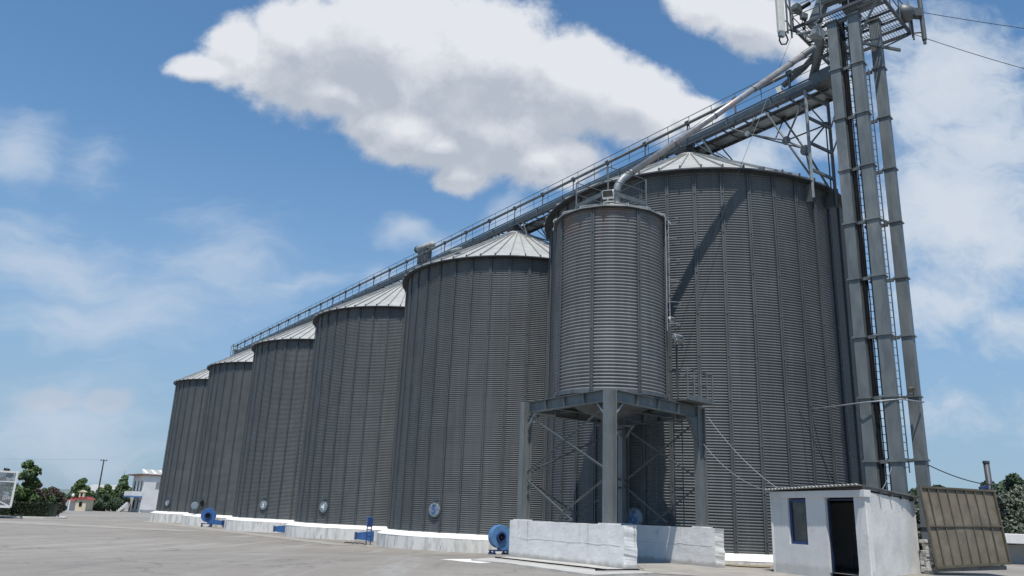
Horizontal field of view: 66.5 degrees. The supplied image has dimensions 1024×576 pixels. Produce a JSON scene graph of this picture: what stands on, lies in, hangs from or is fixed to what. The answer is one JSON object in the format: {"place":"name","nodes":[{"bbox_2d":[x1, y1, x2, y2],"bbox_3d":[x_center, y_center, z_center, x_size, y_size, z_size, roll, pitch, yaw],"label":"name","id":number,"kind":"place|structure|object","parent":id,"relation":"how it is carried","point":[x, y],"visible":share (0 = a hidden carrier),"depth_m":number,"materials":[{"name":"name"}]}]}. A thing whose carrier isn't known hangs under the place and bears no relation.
{"place":"outdoors","nodes":[
{"label":"outdoors","id":0,"kind":"place"},
{"bbox_2d":[3,489,76,496],"bbox_3d":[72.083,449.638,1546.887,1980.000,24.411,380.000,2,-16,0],"label":"hills","id":1,"kind":"structure","parent":0,"point":[66,491],"depth_m":1427.22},
{"bbox_2d":[65,490,94,510],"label":"house","id":2,"kind":"structure","parent":0,"point":[82,502],"depth_m":151.40,"materials":[{"name":"beige paint"}]},
{"bbox_2d":[0,521,197,530],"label":"road","id":3,"kind":"structure","parent":0,"point":[35,523],"depth_m":63.82,"materials":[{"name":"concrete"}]},
{"bbox_2d":[0,498,1023,575],"bbox_3d":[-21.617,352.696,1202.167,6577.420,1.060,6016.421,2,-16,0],"label":"ground","id":4,"kind":"structure","parent":0,"point":[37,550],"depth_m":25.71,"materials":[{"name":"concrete"}]},
{"bbox_2d":[0,468,12,499],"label":"broadleaf tree","id":5,"kind":"object","parent":4,"relation":"on","point":[6,469],"visible":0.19,"depth_m":91.61,"materials":[{"name":"green plant"}]},
{"bbox_2d":[0,470,18,510],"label":"caged trailer","id":6,"kind":"object","parent":4,"relation":"on","point":[3,504],"visible":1,"depth_m":80.75,"materials":[{"name":"metal"}]},
{"bbox_2d":[4,459,41,501],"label":"broadleaf tree","id":7,"kind":"object","parent":4,"relation":"on","point":[32,480],"visible":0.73,"depth_m":88.46,"materials":[{"name":"green plant"}]},
{"bbox_2d":[0,515,66,518],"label":"kerb","id":8,"kind":"structure","parent":4,"relation":"on","point":[59,517],"depth_m":85.69,"materials":[{"name":"grey concrete"}]},
{"bbox_2d":[0,501,60,516],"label":"hedge","id":9,"kind":"object","parent":8,"relation":"on","point":[34,509],"visible":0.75,"depth_m":86.60,"materials":[{"name":"green plant"}]},
{"bbox_2d":[34,480,49,501],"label":"shrub","id":10,"kind":"object","parent":4,"relation":"on","point":[38,490],"visible":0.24,"depth_m":91.31,"materials":[{"name":"green plant"}]},
{"bbox_2d":[39,488,56,501],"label":"shrub","id":11,"kind":"object","parent":4,"relation":"on","point":[52,498],"visible":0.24,"depth_m":92.85,"materials":[{"name":"green plant"}]},
{"bbox_2d":[48,486,67,515],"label":"shrub","id":12,"kind":"object","parent":4,"relation":"on","point":[58,494],"visible":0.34,"depth_m":95.41,"materials":[{"name":"brown plant"}]},
{"bbox_2d":[58,493,71,511],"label":"shrub","id":13,"kind":"object","parent":4,"relation":"on","point":[68,496],"visible":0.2,"depth_m":124.78,"materials":[{"name":"green plant"}]},
{"bbox_2d":[68,477,94,497],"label":"round tree","id":14,"kind":"object","parent":4,"relation":"on","point":[79,485],"visible":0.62,"depth_m":166.92,"materials":[{"name":"green plant"}]},
{"bbox_2d":[92,494,101,510],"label":"olive tree","id":15,"kind":"object","parent":4,"relation":"on","point":[96,497],"visible":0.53,"depth_m":158.91,"materials":[{"name":"green plant"}]},
{"bbox_2d":[97,459,106,493],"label":"utility pole","id":16,"kind":"object","parent":4,"relation":"on","point":[101,475],"visible":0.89,"depth_m":166.39,"materials":[{"name":"brown wood"}]},
{"bbox_2d":[95,484,116,502],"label":"round tree","id":17,"kind":"object","parent":4,"relation":"on","point":[106,489],"visible":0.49,"depth_m":169.02,"materials":[{"name":"green plant"}]},
{"bbox_2d":[95,494,120,510],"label":"olive tree","id":18,"kind":"object","parent":4,"relation":"on","point":[112,504],"visible":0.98,"depth_m":158.91,"materials":[{"name":"green plant"}]},
{"bbox_2d":[89,484,131,508],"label":"shed","id":19,"kind":"structure","parent":4,"relation":"on","point":[93,487],"depth_m":215.12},
{"bbox_2d":[110,493,129,511],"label":"olive tree","id":20,"kind":"object","parent":4,"relation":"on","point":[124,500],"visible":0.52,"depth_m":166.09,"materials":[{"name":"green plant"}]},
{"bbox_2d":[111,475,131,501],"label":"round tree","id":21,"kind":"object","parent":4,"relation":"on","point":[125,487],"visible":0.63,"depth_m":170.73,"materials":[{"name":"green plant"}]},
{"bbox_2d":[116,469,162,512],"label":"house","id":22,"kind":"structure","parent":4,"relation":"on","point":[143,494],"depth_m":163.16,"materials":[{"name":"white paint"}]},
{"bbox_2d":[155,481,159,488],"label":"air conditioner","id":23,"kind":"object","parent":22,"relation":"in","point":[157,484],"depth_m":163.95,"materials":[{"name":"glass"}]},
{"bbox_2d":[149,368,208,522],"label":"grain silo","id":24,"kind":"object","parent":4,"relation":"on","point":[177,476],"visible":0.29,"depth_m":93.36,"materials":[{"name":"metal"}]},
{"bbox_2d":[201,508,224,526],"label":"blower","id":25,"kind":"object","parent":4,"relation":"on","point":[208,515],"visible":0.94,"depth_m":76.51,"materials":[{"name":"blue paint"}]},
{"bbox_2d":[181,348,285,526],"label":"grain silo","id":26,"kind":"object","parent":4,"relation":"on","point":[219,447],"visible":0.29,"depth_m":81.14,"materials":[{"name":"metal"}]},
{"bbox_2d":[142,521,367,546],"bbox_3d":[-26.155,20.976,67.942,2.054,0.274,62.757,13,-19,-32],"label":"drain strip","id":27,"kind":"object","parent":4,"relation":"on","point":[280,537],"visible":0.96,"depth_m":57.55,"materials":[{"name":"concrete"}]},
{"bbox_2d":[273,525,284,532],"bbox_3d":[-18.702,19.500,63.110,1.145,0.640,0.720,10,-18,-25],"label":"air duct","id":28,"kind":"object","parent":4,"relation":"on","point":[279,529],"visible":0.82,"depth_m":62.86,"materials":[{"name":"blue metal"}]},
{"bbox_2d":[224,321,364,532],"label":"grain silo","id":29,"kind":"object","parent":4,"relation":"on","point":[267,486],"visible":0.31,"depth_m":68.77,"materials":[{"name":"metal"}]},
{"bbox_2d":[354,531,373,541],"bbox_3d":[-9.668,16.185,50.895,1.145,0.640,0.720,10,-18,-25],"label":"air duct","id":30,"kind":"object","parent":4,"relation":"on","point":[360,535],"visible":0.93,"depth_m":50.68,"materials":[{"name":"blue metal"}]},
{"bbox_2d":[365,517,372,544],"bbox_3d":[-8.479,14.410,46.315,0.344,1.582,0.211,8,-17,-19],"label":"control box","id":31,"kind":"object","parent":4,"relation":"on","point":[369,521],"visible":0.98,"depth_m":46.33,"materials":[{"name":"blue paint"}]},
{"bbox_2d":[367,517,372,525],"bbox_3d":[-8.425,13.883,46.375,0.292,0.482,0.017,8,-17,-19],"label":"door","id":32,"kind":"structure","parent":31,"relation":"in","point":[370,519],"depth_m":46.37,"materials":[{"name":"blue metal"}]},
{"bbox_2d":[284,281,459,540],"bbox_3d":[-8.995,9.501,63.126,15.875,21.720,15.857,2,-16,0],"label":"grain silo","id":33,"kind":"object","parent":4,"relation":"on","point":[345,471],"visible":0.53,"depth_m":56.49,"materials":[{"name":"metal"}]},
{"bbox_2d":[376,228,550,553],"bbox_3d":[0.035,6.280,50.883,15.875,21.720,15.857,2,-16,0],"label":"grain silo","id":34,"kind":"object","parent":4,"relation":"on","point":[472,375],"visible":0.65,"depth_m":44.38,"materials":[{"name":"metal"}]},
{"bbox_2d":[443,559,487,562],"bbox_3d":[-1.073,8.638,24.702,1.680,0.025,2.387,15,-20,-36],"label":"painted patch","id":35,"kind":"object","parent":4,"relation":"on","point":[465,560],"visible":0.58,"depth_m":24.56,"materials":[{"name":"white paint"}]},
{"bbox_2d":[488,525,509,554],"bbox_3d":[-0.330,12.012,37.087,1.869,1.441,0.924,11,-18,-27],"label":"blower","id":36,"kind":"object","parent":4,"relation":"on","point":[498,537],"visible":0.84,"depth_m":36.59,"materials":[{"name":"blue paint"}]},
{"bbox_2d":[471,556,653,575],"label":"slab","id":37,"kind":"structure","parent":4,"relation":"on","point":[568,569],"depth_m":22.23,"materials":[{"name":"concrete"}]},
{"bbox_2d":[495,557,602,568],"bbox_3d":[1.021,8.242,23.390,0.035,0.040,5.301,14,-20,-34],"label":"rod","id":38,"kind":"object","parent":37,"relation":"on","point":[550,563],"visible":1,"depth_m":23.15,"materials":[{"name":"black metal"}]},
{"bbox_2d":[595,569,639,570],"bbox_3d":[2.917,7.770,21.519,1.680,0.040,0.035,14,-20,-35],"label":"rod","id":39,"kind":"object","parent":37,"relation":"on","point":[613,569],"visible":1,"depth_m":21.38,"materials":[{"name":"grey metal"}]},
{"bbox_2d":[509,520,637,568],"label":"concrete wall","id":40,"kind":"structure","parent":4,"relation":"on","point":[607,545],"depth_m":24.65,"materials":[{"name":"white concrete"}]},
{"bbox_2d":[513,317,713,527],"bbox_3d":[3.788,5.382,28.030,5.382,8.501,5.393,13,-19,-31],"label":"steel support frame","id":41,"kind":"object","parent":40,"relation":"on","point":[688,410],"visible":0.86,"depth_m":27.79,"materials":[{"name":"metal"}]},
{"bbox_2d":[552,166,682,428],"bbox_3d":[3.768,0.417,29.095,4.656,9.580,4.473,2,-16,0],"label":"elevated bin","id":42,"kind":"object","parent":41,"relation":"on","point":[611,322],"visible":0.94,"depth_m":27.42,"materials":[{"name":"metal"}]},
{"bbox_2d":[601,190,614,203],"bbox_3d":[3.482,-3.320,28.246,0.505,0.480,0.320,-4,-17,19],"label":"floodlight","id":43,"kind":"object","parent":42,"relation":"attached to","point":[608,194],"visible":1,"depth_m":28.19,"materials":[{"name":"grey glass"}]},
{"bbox_2d":[668,317,674,324],"bbox_3d":[5.677,1.169,27.804,0.296,0.267,0.128,16,-21,-38],"label":"floodlight","id":44,"kind":"object","parent":42,"relation":"attached to","point":[671,319],"visible":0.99,"depth_m":27.76,"materials":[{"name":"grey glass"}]},
{"bbox_2d":[613,45,816,201],"bbox_3d":[8.569,-6.905,32.092,9.253,8.530,0.386,5,-17,-10],"label":"grain spout","id":45,"kind":"object","parent":42,"relation":"on","point":[662,151],"visible":0.85,"depth_m":31.90,"materials":[{"name":"metal"}]},
{"bbox_2d":[671,333,684,348],"bbox_3d":[5.885,1.872,27.593,0.505,0.480,0.288,13,-20,-33],"label":"floodlight","id":46,"kind":"object","parent":41,"relation":"attached to","point":[678,338],"visible":1,"depth_m":27.53,"materials":[{"name":"metal"}]},
{"bbox_2d":[700,440,777,491],"bbox_3d":[7.784,6.003,26.564,0.014,1.817,3.220,17,-22,-40],"label":"cable","id":47,"kind":"object","parent":41,"relation":"attached to","point":[737,476],"visible":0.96,"depth_m":26.53,"materials":[{"name":"metal"}]},
{"bbox_2d":[623,524,725,567],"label":"concrete wall","id":48,"kind":"structure","parent":4,"relation":"on","point":[687,545],"depth_m":27.36,"materials":[{"name":"white concrete"}]},
{"bbox_2d":[542,150,865,564],"bbox_3d":[9.065,3.058,38.641,15.875,21.720,15.857,2,-16,0],"label":"grain silo","id":49,"kind":"object","parent":4,"relation":"on","point":[766,331],"visible":0.65,"depth_m":32.04,"materials":[{"name":"metal"}]},
{"bbox_2d":[729,90,837,208],"bbox_3d":[12.996,-6.009,35.967,1.656,5.512,6.115,12,-19,-31],"label":"rim support frame","id":50,"kind":"object","parent":49,"relation":"attached to","point":[831,200],"visible":0.99,"depth_m":34.99,"materials":[{"name":"metal"}]},
{"bbox_2d":[230,47,851,355],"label":"conveyor bridge","id":51,"kind":"structure","parent":50,"relation":"on","point":[820,82],"depth_m":41.52,"materials":[{"name":"metal"}]},
{"bbox_2d":[414,241,435,264],"bbox_3d":[-7.171,-2.899,64.247,0.632,1.774,2.742,14,-20,-34],"label":"drive hood","id":52,"kind":"object","parent":51,"relation":"on","point":[420,248],"visible":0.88,"depth_m":63.80,"materials":[{"name":"metal"}]},
{"bbox_2d":[799,410,834,483],"bbox_3d":[11.566,6.076,29.512,0.021,3.414,2.453,5,-17,-9],"label":"cable","id":53,"kind":"object","parent":49,"relation":"attached to","point":[817,447],"visible":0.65,"depth_m":29.52,"materials":[{"name":"black rubber"}]},
{"bbox_2d":[725,564,770,567],"bbox_3d":[8.225,9.825,27.667,1.786,0.033,1.253,-2,-17,14],"label":"dirt strip","id":54,"kind":"object","parent":4,"relation":"on","point":[749,565],"visible":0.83,"depth_m":27.66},
{"bbox_2d":[764,483,921,575],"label":"hut","id":55,"kind":"object","parent":4,"relation":"on","point":[822,530],"visible":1,"depth_m":23.52,"materials":[{"name":"white concrete"}]},
{"bbox_2d":[707,416,781,490],"bbox_3d":[7.850,5.573,26.552,0.016,2.593,2.687,18,-22,-42],"label":"cable","id":56,"kind":"object","parent":55,"relation":"attached to","point":[740,456],"visible":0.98,"depth_m":26.53,"materials":[{"name":"metal"}]},
{"bbox_2d":[789,499,807,544],"bbox_3d":[8.989,7.291,24.344,0.070,1.350,0.845,8,-17,-19],"label":"window","id":57,"kind":"structure","parent":55,"relation":"in","point":[797,507],"depth_m":24.41,"materials":[{"name":"grey glass"}]},
{"bbox_2d":[781,0,930,539],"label":"elevator tower","id":58,"kind":"structure","parent":4,"relation":"on","point":[834,39],"depth_m":31.27,"materials":[{"name":"metal"}]},
{"bbox_2d":[677,39,790,333],"bbox_3d":[9.657,-4.895,33.083,5.725,14.507,0.171,3,-16,-3],"label":"cable","id":59,"kind":"object","parent":58,"relation":"attached to","point":[730,193],"visible":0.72,"depth_m":32.71,"materials":[{"name":"grey paint"}]},
{"bbox_2d":[775,0,795,44],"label":"panel antenna","id":60,"kind":"object","parent":58,"relation":"attached to","point":[780,20],"visible":1,"depth_m":34.33,"materials":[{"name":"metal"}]},
{"bbox_2d":[791,0,813,30],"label":"radio unit","id":61,"kind":"object","parent":58,"relation":"attached to","point":[797,8],"visible":1,"depth_m":35.06,"materials":[{"name":"grey paint"}]},
{"bbox_2d":[811,398,923,409],"bbox_3d":[13.427,4.441,29.819,4.113,0.206,1.045,-7,-19,30],"label":"cable","id":62,"kind":"object","parent":58,"relation":"attached to","point":[867,402],"visible":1,"depth_m":29.28,"materials":[{"name":"metal"}]},
{"bbox_2d":[896,0,914,37],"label":"dish antenna","id":63,"kind":"object","parent":58,"relation":"attached to","point":[907,11],"visible":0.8,"depth_m":34.63,"materials":[{"name":"grey paint"}]},
{"bbox_2d":[907,387,915,395],"bbox_3d":[14.913,3.849,29.099,0.334,0.310,0.204,11,-19,-29],"label":"floodlight","id":64,"kind":"object","parent":58,"relation":"attached to","point":[911,389],"visible":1,"depth_m":29.06,"materials":[{"name":"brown metal"}]},
{"bbox_2d":[911,0,926,44],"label":"slim antenna","id":65,"kind":"object","parent":58,"relation":"attached to","point":[919,13],"visible":0.98,"depth_m":34.78,"materials":[{"name":"grey paint"}]},
{"bbox_2d":[929,465,992,485],"bbox_3d":[17.915,7.474,31.000,6.730,0.399,0.035,16,-21,-40],"label":"cable","id":66,"kind":"object","parent":58,"relation":"attached to","point":[959,477],"visible":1,"depth_m":30.71,"materials":[{"name":"black rubber"}]},
{"bbox_2d":[914,34,1023,68],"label":"cable","id":67,"kind":"object","parent":58,"relation":"attached to","point":[969,52],"visible":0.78,"depth_m":35.64,"materials":[{"name":"black rubber"}]},
{"bbox_2d":[924,12,1023,28],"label":"cable","id":68,"kind":"object","parent":58,"relation":"attached to","point":[972,20],"visible":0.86,"depth_m":36.12,"materials":[{"name":"black rubber"}]},
{"bbox_2d":[908,487,916,494],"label":"pine tree","id":69,"kind":"object","parent":4,"relation":"on","point":[912,491],"visible":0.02,"depth_m":85.22,"materials":[{"name":"green plant"}]},
{"bbox_2d":[909,493,922,552],"bbox_3d":[21.645,12.871,42.452,3.253,3.363,3.516,2,-16,0],"label":"bush","id":70,"kind":"object","parent":4,"relation":"on","point":[918,520],"visible":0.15,"depth_m":41.63,"materials":[{"name":"green plant"}]},
{"bbox_2d":[919,539,936,574],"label":"rubble pillar","id":71,"kind":"structure","parent":4,"relation":"on","point":[926,557],"depth_m":23.43,"materials":[{"name":"beige stone"}]},
{"bbox_2d":[918,486,1010,571],"bbox_3d":[13.927,7.437,24.047,3.112,2.490,0.521,8,-17,-20],"label":"metal panel","id":72,"kind":"object","parent":4,"relation":"on","point":[965,529],"visible":1,"depth_m":24.02,"materials":[{"name":"brown metal"}]},
{"bbox_2d":[978,461,992,489],"bbox_3d":[20.140,9.464,32.894,0.636,4.262,0.263,2,-16,0],"label":"chimney pipe","id":73,"kind":"object","parent":4,"relation":"on","point":[987,472],"visible":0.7,"depth_m":33.23,"materials":[{"name":"metal"}]},
{"bbox_2d":[980,481,1006,493],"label":"pine tree","id":74,"kind":"object","parent":4,"relation":"on","point":[999,488],"visible":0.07,"depth_m":89.68,"materials":[{"name":"green plant"}]},
{"bbox_2d":[994,490,1023,533],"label":"bush","id":75,"kind":"object","parent":4,"relation":"on","point":[1012,524],"visible":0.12,"depth_m":41.61,"materials":[{"name":"green plant"}]},
{"bbox_2d":[996,472,1023,491],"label":"pine tree","id":76,"kind":"object","parent":4,"relation":"on","point":[1009,481],"visible":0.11,"depth_m":92.84,"materials":[{"name":"green plant"}]},
{"bbox_2d":[999,484,1023,531],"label":"bush","id":77,"kind":"object","parent":4,"relation":"on","point":[1015,493],"visible":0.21,"depth_m":43.07,"materials":[{"name":"green plant"}]},
{"bbox_2d":[1005,533,1023,563],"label":"wall","id":78,"kind":"structure","parent":4,"relation":"on","point":[1015,543],"depth_m":34.30,"materials":[{"name":"concrete"}]},
{"bbox_2d":[0,0,1023,492],"label":"sky","id":79,"kind":"structure","parent":0,"point":[181,180],"materials":[{"name":"blue"}]},
{"bbox_2d":[637,560,803,575],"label":"pavement","id":80,"kind":"structure","parent":0,"point":[668,568],"depth_m":24.30,"materials":[{"name":"concrete"}]}
]}

